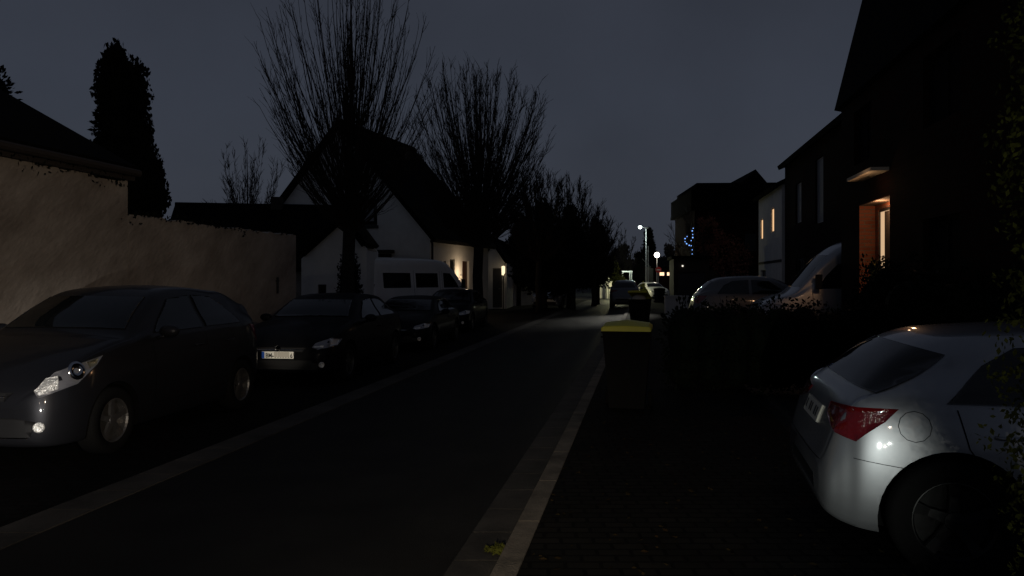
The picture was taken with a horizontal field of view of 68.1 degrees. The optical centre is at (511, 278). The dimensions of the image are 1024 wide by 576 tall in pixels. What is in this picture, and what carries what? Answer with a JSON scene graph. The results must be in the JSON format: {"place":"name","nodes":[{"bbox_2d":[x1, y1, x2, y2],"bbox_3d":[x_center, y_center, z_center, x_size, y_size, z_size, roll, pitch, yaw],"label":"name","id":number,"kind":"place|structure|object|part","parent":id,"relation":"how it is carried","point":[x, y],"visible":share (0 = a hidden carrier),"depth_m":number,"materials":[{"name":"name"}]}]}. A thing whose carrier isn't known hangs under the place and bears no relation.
{"place":"outdoors","nodes":[
{"label":"outdoors","id":0,"kind":"place"},
{"bbox_2d":[0,300,586,526],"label":"parking bays","id":1,"kind":"object","parent":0,"point":[34,480],"depth_m":8.33,"materials":[{"name":"grey asphalt"}]},
{"bbox_2d":[0,285,257,453],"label":"parked car","id":2,"kind":"object","parent":1,"relation":"on","point":[101,370],"visible":1,"depth_m":7.82,"materials":[{"name":"black paint"}]},
{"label":"side window","id":3,"kind":"part","parent":2,"relation":"part of","materials":[{"name":"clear glass"}]},
{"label":"rear side window","id":4,"kind":"part","parent":2,"relation":"part of","materials":[{"name":"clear glass"}]},
{"bbox_2d":[254,293,400,380],"bbox_3d":[-3.372,0.969,13.893,2.159,1.423,4.218,0,0,8],"label":"parked car","id":5,"kind":"object","parent":1,"relation":"on","point":[340,336],"visible":0.89,"depth_m":12.74,"materials":[{"name":"black paint"}]},
{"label":"side window","id":6,"kind":"part","parent":5,"relation":"part of","materials":[{"name":"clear glass"}]},
{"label":"rear side window","id":7,"kind":"part","parent":5,"relation":"part of","materials":[{"name":"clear glass"}]},
{"bbox_2d":[385,295,458,348],"bbox_3d":[-2.539,1.054,19.442,2.140,1.252,4.118,0,0,8],"label":"parked car","id":8,"kind":"object","parent":1,"relation":"on","point":[427,321],"visible":0.73,"depth_m":18.66,"materials":[{"name":"black paint"}]},
{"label":"side window","id":9,"kind":"part","parent":8,"relation":"part of","materials":[{"name":"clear glass"}]},
{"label":"rear side window","id":10,"kind":"part","parent":8,"relation":"part of","materials":[{"name":"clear glass"}]},
{"bbox_2d":[432,289,487,331],"bbox_3d":[-1.939,1.004,25.542,2.140,1.352,4.118,0,0,8],"label":"parked car","id":11,"kind":"object","parent":1,"relation":"on","point":[471,305],"visible":0.59,"depth_m":24.89,"materials":[{"name":"black paint"}]},
{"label":"side window","id":12,"kind":"part","parent":11,"relation":"part of","materials":[{"name":"black glass"}]},
{"bbox_2d":[502,265,504,308],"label":"lamp post","id":13,"kind":"object","parent":1,"relation":"on","point":[503,269],"visible":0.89,"depth_m":42.48,"materials":[{"name":"black"}]},
{"bbox_2d":[531,292,566,308],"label":"parked car","id":14,"kind":"object","parent":1,"relation":"on","point":[560,302],"visible":0.25,"depth_m":42.25,"materials":[{"name":"black metal"}]},
{"bbox_2d":[0,296,624,575],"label":"road","id":15,"kind":"structure","parent":0,"point":[409,476],"depth_m":6.08,"materials":[{"name":"grey asphalt"}]},
{"bbox_2d":[0,300,590,549],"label":"drain strip","id":16,"kind":"object","parent":15,"relation":"on","point":[20,530],"visible":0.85,"depth_m":6.86,"materials":[{"name":"grey concrete"}]},
{"bbox_2d":[443,305,628,575],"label":"gutter","id":17,"kind":"object","parent":15,"relation":"on","point":[497,523],"visible":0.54,"depth_m":5.98,"materials":[{"name":"grey concrete"}]},
{"bbox_2d":[484,541,504,554],"bbox_3d":[-0.097,1.653,4.622,0.157,0.097,0.117,0,0,0],"label":"weed","id":18,"kind":"object","parent":17,"relation":"on","point":[498,548],"visible":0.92,"depth_m":4.61,"materials":[{"name":"green plant"}]},
{"bbox_2d":[600,284,604,297],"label":"garden wall","id":19,"kind":"structure","parent":15,"relation":"on","point":[602,293],"depth_m":66.00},
{"bbox_2d":[605,281,611,298],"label":"garden wall","id":20,"kind":"structure","parent":15,"relation":"on","point":[606,291],"depth_m":65.00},
{"bbox_2d":[608,280,642,307],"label":"parked car","id":21,"kind":"object","parent":15,"relation":"on","point":[619,293],"visible":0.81,"depth_m":43.31,"materials":[{"name":"grey paint"}]},
{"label":"rear window","id":22,"kind":"part","parent":21,"relation":"part of","materials":[{"name":"black glass"}]},
{"bbox_2d":[0,0,861,258],"label":"sky","id":23,"kind":"structure","parent":0,"point":[653,100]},
{"bbox_2d":[621,271,632,279],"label":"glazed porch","id":24,"kind":"object","parent":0,"point":[627,275],"visible":0.46,"depth_m":89.00,"materials":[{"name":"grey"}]},
{"bbox_2d":[488,288,801,431],"bbox_3d":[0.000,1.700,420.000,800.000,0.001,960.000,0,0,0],"label":"ground","id":25,"kind":"structure","parent":0,"point":[781,405],"depth_m":10.61,"materials":[{"name":"soil"}]},
{"bbox_2d":[0,65,22,99],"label":"evergreen tree","id":26,"kind":"object","parent":25,"relation":"on","point":[4,87],"visible":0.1,"depth_m":26.10,"materials":[{"name":"green plant"}]},
{"bbox_2d":[0,89,141,323],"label":"plastered outbuilding","id":27,"kind":"structure","parent":25,"relation":"on","point":[61,231],"depth_m":10.96,"materials":[{"name":"paint"}]},
{"bbox_2d":[0,152,136,186],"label":"creeper","id":28,"kind":"object","parent":27,"relation":"attached to","point":[95,175],"visible":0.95,"depth_m":11.04,"materials":[{"name":"green plant"}]},
{"bbox_2d":[87,38,171,217],"bbox_3d":[-11.251,-2.601,21.955,2.491,8.671,2.543,0,0,0],"label":"columnar tree","id":29,"kind":"object","parent":25,"relation":"on","point":[121,123],"visible":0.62,"depth_m":21.70,"materials":[{"name":"green plant"}]},
{"bbox_2d":[128,214,295,324],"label":"garden wall","id":30,"kind":"structure","parent":25,"relation":"on","point":[252,272],"depth_m":14.98,"materials":[{"name":"paint"}]},
{"bbox_2d":[121,210,298,236],"bbox_3d":[-5.706,-1.022,15.204,0.129,0.294,6.395,0,0,10],"label":"creeper","id":31,"kind":"object","parent":30,"relation":"attached to","point":[180,220],"visible":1,"depth_m":14.44,"materials":[{"name":"green plant"}]},
{"bbox_2d":[201,134,284,203],"bbox_3d":[-14.103,-2.938,40.056,4.324,9.445,4.766,0,0,0],"label":"bare tree","id":32,"kind":"object","parent":25,"relation":"on","point":[250,195],"visible":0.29,"depth_m":39.80,"materials":[{"name":"brown plant"}]},
{"bbox_2d":[171,197,333,296],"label":"barn","id":33,"kind":"structure","parent":25,"relation":"on","point":[309,223],"depth_m":29.55,"materials":[{"name":"paint"}]},
{"bbox_2d":[300,217,378,294],"bbox_3d":[-5.875,-0.247,26.100,2.190,4.055,2.440,0,0,0],"label":"annex","id":34,"kind":"object","parent":25,"relation":"on","point":[321,252],"visible":0.45,"depth_m":25.00,"materials":[{"name":"paint"}]},
{"bbox_2d":[319,284,325,292],"bbox_3d":[-6.265,0.455,25.120,0.270,0.550,0.060,0,0,0],"label":"window","id":35,"kind":"structure","parent":34,"relation":"in","point":[322,287],"depth_m":25.11,"materials":[{"name":"black glass"}]},
{"bbox_2d":[248,0,445,292],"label":"bare tree","id":36,"kind":"object","parent":25,"relation":"on","point":[351,178],"visible":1,"depth_m":21.18,"materials":[{"name":"brown plant"}]},
{"bbox_2d":[334,253,362,293],"bbox_3d":[-4.878,0.545,22.676,0.972,2.784,0.974,0,0,0],"label":"clipped shrub","id":37,"kind":"object","parent":25,"relation":"on","point":[358,287],"visible":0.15,"depth_m":22.59,"materials":[{"name":"green plant"}]},
{"bbox_2d":[280,117,496,303],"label":"gabled house","id":38,"kind":"structure","parent":25,"relation":"on","point":[409,225],"depth_m":33.70,"materials":[{"name":"paint"}]},
{"bbox_2d":[362,203,376,225],"bbox_3d":[-6.368,-2.895,33.710,0.950,1.050,0.060,0,0,17],"label":"window","id":39,"kind":"structure","parent":38,"relation":"in","point":[374,222],"depth_m":33.62,"materials":[{"name":"black"}]},
{"bbox_2d":[378,254,391,257],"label":"window","id":40,"kind":"structure","parent":38,"relation":"in","point":[379,255],"depth_m":33.45,"materials":[{"name":"black glass"}]},
{"bbox_2d":[450,259,452,269],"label":"window","id":41,"kind":"structure","parent":38,"relation":"in","point":[451,260],"depth_m":35.33,"materials":[{"name":"black glass"}]},
{"bbox_2d":[462,261,466,288],"bbox_3d":[-2.332,0.355,36.827,0.111,2.450,0.900,0,0,17],"label":"door","id":42,"kind":"structure","parent":38,"relation":"in","point":[464,263],"depth_m":37.01,"materials":[{"name":"brown wood"}]},
{"bbox_2d":[374,257,464,301],"bbox_3d":[-3.764,0.440,29.298,2.315,2.480,6.113,0,0,36],"label":"camper van","id":43,"kind":"object","parent":25,"relation":"on","point":[394,277],"visible":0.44,"depth_m":27.88,"materials":[{"name":"white paint"}]},
{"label":"rear side window","id":44,"kind":"part","parent":43,"relation":"part of","materials":[{"name":"black glass"}]},
{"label":"rear side window","id":45,"kind":"part","parent":43,"relation":"part of","materials":[{"name":"black glass"}]},
{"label":"side window","id":46,"kind":"part","parent":43,"relation":"part of","materials":[{"name":"black glass"}]},
{"bbox_2d":[398,52,555,296],"bbox_3d":[-1.330,-3.463,29.418,6.193,10.503,6.329,0,0,0],"label":"bare tree","id":47,"kind":"object","parent":25,"relation":"on","point":[490,217],"visible":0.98,"depth_m":28.72,"materials":[{"name":"brown plant"}]},
{"bbox_2d":[488,239,513,308],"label":"white cottage","id":48,"kind":"structure","parent":25,"relation":"on","point":[498,256],"depth_m":43.15,"materials":[{"name":"paint"}]},
{"bbox_2d":[493,268,501,307],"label":"door","id":49,"kind":"structure","parent":48,"relation":"in","point":[497,272],"depth_m":43.16,"materials":[{"name":"brown wood"}]},
{"bbox_2d":[514,283,532,305],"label":"garden wall","id":50,"kind":"structure","parent":25,"relation":"on","point":[525,299],"depth_m":48.22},
{"bbox_2d":[506,162,580,313],"bbox_3d":[1.351,-2.035,37.020,3.777,7.642,3.728,0,0,20],"label":"bare tree","id":51,"kind":"object","parent":25,"relation":"on","point":[539,235],"visible":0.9,"depth_m":36.64,"materials":[{"name":"brown plant"}]},
{"bbox_2d":[504,196,583,310],"bbox_3d":[1.821,-1.278,40.098,4.411,6.024,3.696,0,0,20],"label":"evergreen tree","id":52,"kind":"object","parent":25,"relation":"on","point":[558,273],"visible":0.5,"depth_m":39.20,"materials":[{"name":"green plant"}]},
{"bbox_2d":[490,306,628,575],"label":"kerb","id":53,"kind":"structure","parent":25,"relation":"on","point":[511,557],"depth_m":5.58,"materials":[{"name":"concrete"}]},
{"bbox_2d":[548,203,599,308],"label":"evergreen tree","id":54,"kind":"object","parent":25,"relation":"on","point":[584,249],"visible":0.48,"depth_m":41.15,"materials":[{"name":"green plant"}]},
{"bbox_2d":[545,174,606,308],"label":"bare tree","id":55,"kind":"object","parent":25,"relation":"on","point":[580,218],"visible":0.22,"depth_m":42.75,"materials":[{"name":"brown plant"}]},
{"bbox_2d":[583,219,617,304],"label":"evergreen tree","id":56,"kind":"object","parent":25,"relation":"on","point":[602,279],"visible":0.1,"depth_m":49.78,"materials":[{"name":"green plant"}]},
{"bbox_2d":[577,202,625,305],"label":"bare tree","id":57,"kind":"object","parent":25,"relation":"on","point":[605,259],"visible":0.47,"depth_m":46.62,"materials":[{"name":"brown plant"}]},
{"bbox_2d":[607,258,627,284],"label":"evergreen tree","id":58,"kind":"object","parent":25,"relation":"on","point":[616,277],"visible":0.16,"depth_m":76.74,"materials":[{"name":"green plant"}]},
{"bbox_2d":[614,245,636,276],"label":"evergreen tree","id":59,"kind":"object","parent":25,"relation":"on","point":[618,256],"visible":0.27,"depth_m":110.39,"materials":[{"name":"green plant"}]},
{"bbox_2d":[615,228,638,270],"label":"bare tree","id":60,"kind":"object","parent":25,"relation":"on","point":[622,255],"visible":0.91,"depth_m":94.91,"materials":[{"name":"brown plant"}]},
{"bbox_2d":[633,251,639,284],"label":"evergreen tree","id":61,"kind":"object","parent":25,"relation":"on","point":[636,256],"visible":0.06,"depth_m":119.00,"materials":[{"name":"green plant"}]},
{"bbox_2d":[642,258,668,289],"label":"end building","id":62,"kind":"structure","parent":25,"relation":"on","point":[663,264],"depth_m":82.04,"materials":[{"name":"black brick"}]},
{"bbox_2d":[655,267,660,282],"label":"round sign","id":63,"kind":"object","parent":25,"relation":"on","point":[658,270],"visible":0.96,"depth_m":74.48,"materials":[{"name":"red metal"}]},
{"bbox_2d":[661,243,674,257],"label":"evergreen tree","id":64,"kind":"object","parent":25,"relation":"on","point":[669,250],"visible":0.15,"depth_m":103.10,"materials":[{"name":"green plant"}]},
{"bbox_2d":[667,256,711,306],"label":"garage","id":65,"kind":"structure","parent":25,"relation":"on","point":[689,276],"depth_m":45.94,"materials":[{"name":"concrete"}]},
{"bbox_2d":[678,272,704,306],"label":"door","id":66,"kind":"structure","parent":65,"relation":"in","point":[689,283],"depth_m":45.96,"materials":[{"name":"black"}]},
{"bbox_2d":[665,206,714,255],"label":"bare tree","id":67,"kind":"object","parent":25,"relation":"on","point":[689,239],"visible":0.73,"depth_m":47.93,"materials":[{"name":"brown plant"}]},
{"bbox_2d":[670,169,775,279],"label":"house","id":68,"kind":"structure","parent":25,"relation":"on","point":[732,208],"depth_m":51.83,"materials":[{"name":"red brick"}]},
{"bbox_2d":[710,269,726,279],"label":"window","id":69,"kind":"structure","parent":68,"relation":"in","point":[712,273],"depth_m":52.03,"materials":[{"name":"black glass"}]},
{"bbox_2d":[695,215,752,276],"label":"creeper","id":70,"kind":"object","parent":68,"relation":"attached to","point":[716,241],"visible":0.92,"depth_m":51.75,"materials":[{"name":"green plant"}]},
{"bbox_2d":[745,233,756,250],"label":"window","id":71,"kind":"structure","parent":68,"relation":"in","point":[750,238],"depth_m":51.91,"materials":[{"name":"black glass"}]},
{"bbox_2d":[718,296,785,316],"bbox_3d":[4.267,1.035,13.533,1.859,1.480,0.840,0,0,0],"label":"hedge","id":72,"kind":"object","parent":25,"relation":"on","point":[744,311],"visible":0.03,"depth_m":13.53,"materials":[{"name":"green plant"}]},
{"bbox_2d":[655,294,868,396],"bbox_3d":[4.613,0.956,11.103,5.013,1.646,1.304,0,0,0],"label":"hedge","id":73,"kind":"object","parent":25,"relation":"on","point":[780,348],"visible":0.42,"depth_m":10.81,"materials":[{"name":"green plant"}]},
{"bbox_2d":[752,179,784,282],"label":"white house","id":74,"kind":"structure","parent":25,"relation":"on","point":[771,262],"depth_m":40.75,"materials":[{"name":"paint"}]},
{"bbox_2d":[761,219,762,239],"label":"window","id":75,"kind":"structure","parent":74,"relation":"in","point":[761,219],"depth_m":44.77,"materials":[{"name":"yellow"}]},
{"bbox_2d":[772,208,773,231],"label":"window","id":76,"kind":"structure","parent":74,"relation":"in","point":[772,208],"depth_m":40.89,"materials":[{"name":"yellow"}]},
{"bbox_2d":[777,114,840,284],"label":"terraced house","id":77,"kind":"structure","parent":25,"relation":"on","point":[812,166],"depth_m":30.99,"materials":[{"name":"grey paint"}]},
{"bbox_2d":[798,183,800,222],"bbox_3d":[12.966,-3.420,33.977,0.060,1.800,1.300,0,0,10],"label":"window","id":78,"kind":"structure","parent":77,"relation":"in","point":[799,185],"depth_m":34.29,"materials":[{"name":"grey glass"}]},
{"bbox_2d":[798,258,803,272],"bbox_3d":[12.924,-0.120,33.730,0.060,1.600,1.800,0,0,10],"label":"window","id":79,"kind":"structure","parent":77,"relation":"in","point":[800,261],"depth_m":34.07,"materials":[{"name":"black glass"}]},
{"bbox_2d":[817,157,822,222],"bbox_3d":[12.280,-3.520,29.985,0.060,2.600,1.400,0,0,10],"label":"window","id":80,"kind":"structure","parent":77,"relation":"in","point":[820,161],"depth_m":30.25,"materials":[{"name":"grey glass"}]},
{"bbox_2d":[867,258,879,280],"bbox_3d":[6.623,0.628,13.909,0.365,2.037,0.361,0,0,0],"label":"lit plant","id":81,"kind":"object","parent":25,"relation":"on","point":[875,267],"visible":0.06,"depth_m":13.88,"materials":[{"name":"green plant"}]},
{"bbox_2d":[839,248,958,340],"bbox_3d":[5.587,0.685,10.893,1.631,2.265,1.112,0,0,0],"label":"round shrub","id":82,"kind":"object","parent":25,"relation":"on","point":[865,300],"visible":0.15,"depth_m":10.77,"materials":[{"name":"green plant"}]},
{"bbox_2d":[834,0,1023,309],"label":"brick house","id":83,"kind":"structure","parent":25,"relation":"on","point":[919,105],"depth_m":11.60,"materials":[{"name":"brick"}]},
{"bbox_2d":[859,104,870,162],"bbox_3d":[7.063,-2.870,15.003,0.060,1.100,1.200,0,0,10],"label":"window","id":84,"kind":"structure","parent":83,"relation":"in","point":[864,115],"depth_m":15.18,"materials":[{"name":"black glass"}]},
{"bbox_2d":[879,207,889,270],"bbox_3d":[7.205,-0.225,14.532,0.060,2.290,0.900,0,0,10],"label":"glazed door","id":85,"kind":"structure","parent":83,"relation":"in","point":[882,211],"depth_m":14.81,"materials":[{"name":"beige glass"}]},
{"bbox_2d":[929,213,959,284],"bbox_3d":[6.382,-0.220,11.060,0.060,1.400,1.400,0,0,10],"label":"window","id":86,"kind":"structure","parent":83,"relation":"in","point":[944,232],"depth_m":11.18,"materials":[{"name":"black glass"}]},
{"bbox_2d":[929,35,959,125],"bbox_3d":[6.382,-2.870,11.060,0.060,1.100,1.400,0,0,10],"label":"window","id":87,"kind":"structure","parent":83,"relation":"in","point":[944,66],"depth_m":11.20,"materials":[{"name":"black glass"}]},
{"bbox_2d":[975,0,1023,575],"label":"conifer","id":88,"kind":"object","parent":25,"relation":"on","point":[1008,174],"visible":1,"depth_m":2.84,"materials":[{"name":"green plant"}]},
{"bbox_2d":[517,298,926,575],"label":"pavement","id":89,"kind":"structure","parent":0,"point":[701,528],"depth_m":5.44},
{"bbox_2d":[601,320,652,408],"bbox_3d":[1.443,1.055,9.434,0.600,1.101,0.819,0,0,12],"label":"wheelie bin","id":90,"kind":"object","parent":89,"relation":"on","point":[626,343],"visible":1,"depth_m":9.12,"materials":[{"name":"plastic"}]},
{"bbox_2d":[628,290,651,321],"bbox_3d":[4.004,0.977,23.641,0.600,1.256,0.798,0,0,24],"label":"wheelie bin","id":91,"kind":"object","parent":89,"relation":"on","point":[639,305],"visible":0.74,"depth_m":23.36,"materials":[{"name":"plastic"}]},
{"bbox_2d":[638,226,648,281],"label":"street lamp","id":92,"kind":"object","parent":89,"relation":"on","point":[640,227],"visible":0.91,"depth_m":69.95,"materials":[{"name":"silver metal"}]},
{"bbox_2d":[639,281,647,291],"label":"lit shrub","id":93,"kind":"object","parent":89,"relation":"on","point":[644,287],"visible":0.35,"depth_m":56.83,"materials":[{"name":"green plant"}]},
{"bbox_2d":[631,226,660,285],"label":"evergreen tree","id":94,"kind":"object","parent":89,"relation":"on","point":[638,277],"visible":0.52,"depth_m":95.02,"materials":[{"name":"green plant"}]},
{"bbox_2d":[648,246,648,281],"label":"mast","id":95,"kind":"object","parent":89,"relation":"on","point":[648,263],"visible":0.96,"depth_m":71.96,"materials":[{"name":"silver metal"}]},
{"bbox_2d":[638,282,668,297],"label":"parked car","id":96,"kind":"object","parent":89,"relation":"on","point":[650,286],"visible":0.46,"depth_m":63.17,"materials":[{"name":"white paint"}]},
{"bbox_2d":[654,252,659,281],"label":"street lamp","id":97,"kind":"object","parent":89,"relation":"on","point":[656,254],"visible":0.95,"depth_m":75.93,"materials":[{"name":"silver metal"}]},
{"bbox_2d":[654,287,665,302],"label":"wheelie bin","id":98,"kind":"object","parent":89,"relation":"on","point":[659,293],"visible":0.95,"depth_m":51.73,"materials":[{"name":"plastic"}]},
{"bbox_2d":[663,296,688,317],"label":"garden wall","id":99,"kind":"structure","parent":89,"relation":"on","point":[670,303],"depth_m":31.00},
{"bbox_2d":[879,525,1023,575],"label":"driveway","id":100,"kind":"structure","parent":0,"point":[1004,571],"depth_m":4.37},
{"bbox_2d":[688,276,787,311],"bbox_3d":[7.347,0.756,22.000,4.303,1.707,2.140,0,0,9],"label":"parked car","id":101,"kind":"object","parent":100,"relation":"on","point":[750,289],"visible":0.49,"depth_m":21.40,"materials":[{"name":"grey paint"}]},
{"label":"rear window","id":102,"kind":"part","parent":101,"relation":"part of","materials":[{"name":"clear glass"}]},
{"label":"rear side window","id":103,"kind":"part","parent":101,"relation":"part of","materials":[{"name":"black glass"}]},
{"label":"side window","id":104,"kind":"part","parent":101,"relation":"part of","materials":[{"name":"black glass"}]},
{"bbox_2d":[750,242,840,314],"bbox_3d":[8.700,0.333,18.350,5.508,2.555,2.360,0,0,10],"label":"delivery van","id":105,"kind":"object","parent":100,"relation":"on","point":[818,276],"visible":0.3,"depth_m":17.72,"materials":[{"name":"silver metal"}]},
{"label":"side window","id":106,"kind":"part","parent":105,"relation":"part of","materials":[{"name":"black glass"}]},
{"bbox_2d":[790,321,1023,575],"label":"parked car","id":107,"kind":"object","parent":100,"relation":"on","point":[884,428],"visible":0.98,"depth_m":4.29,"materials":[{"name":"silver metal"}]},
{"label":"rear window","id":108,"kind":"part","parent":107,"relation":"part of","materials":[{"name":"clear glass"}]},
{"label":"rear side window","id":109,"kind":"part","parent":107,"relation":"part of","materials":[{"name":"black glass"}]}
]}

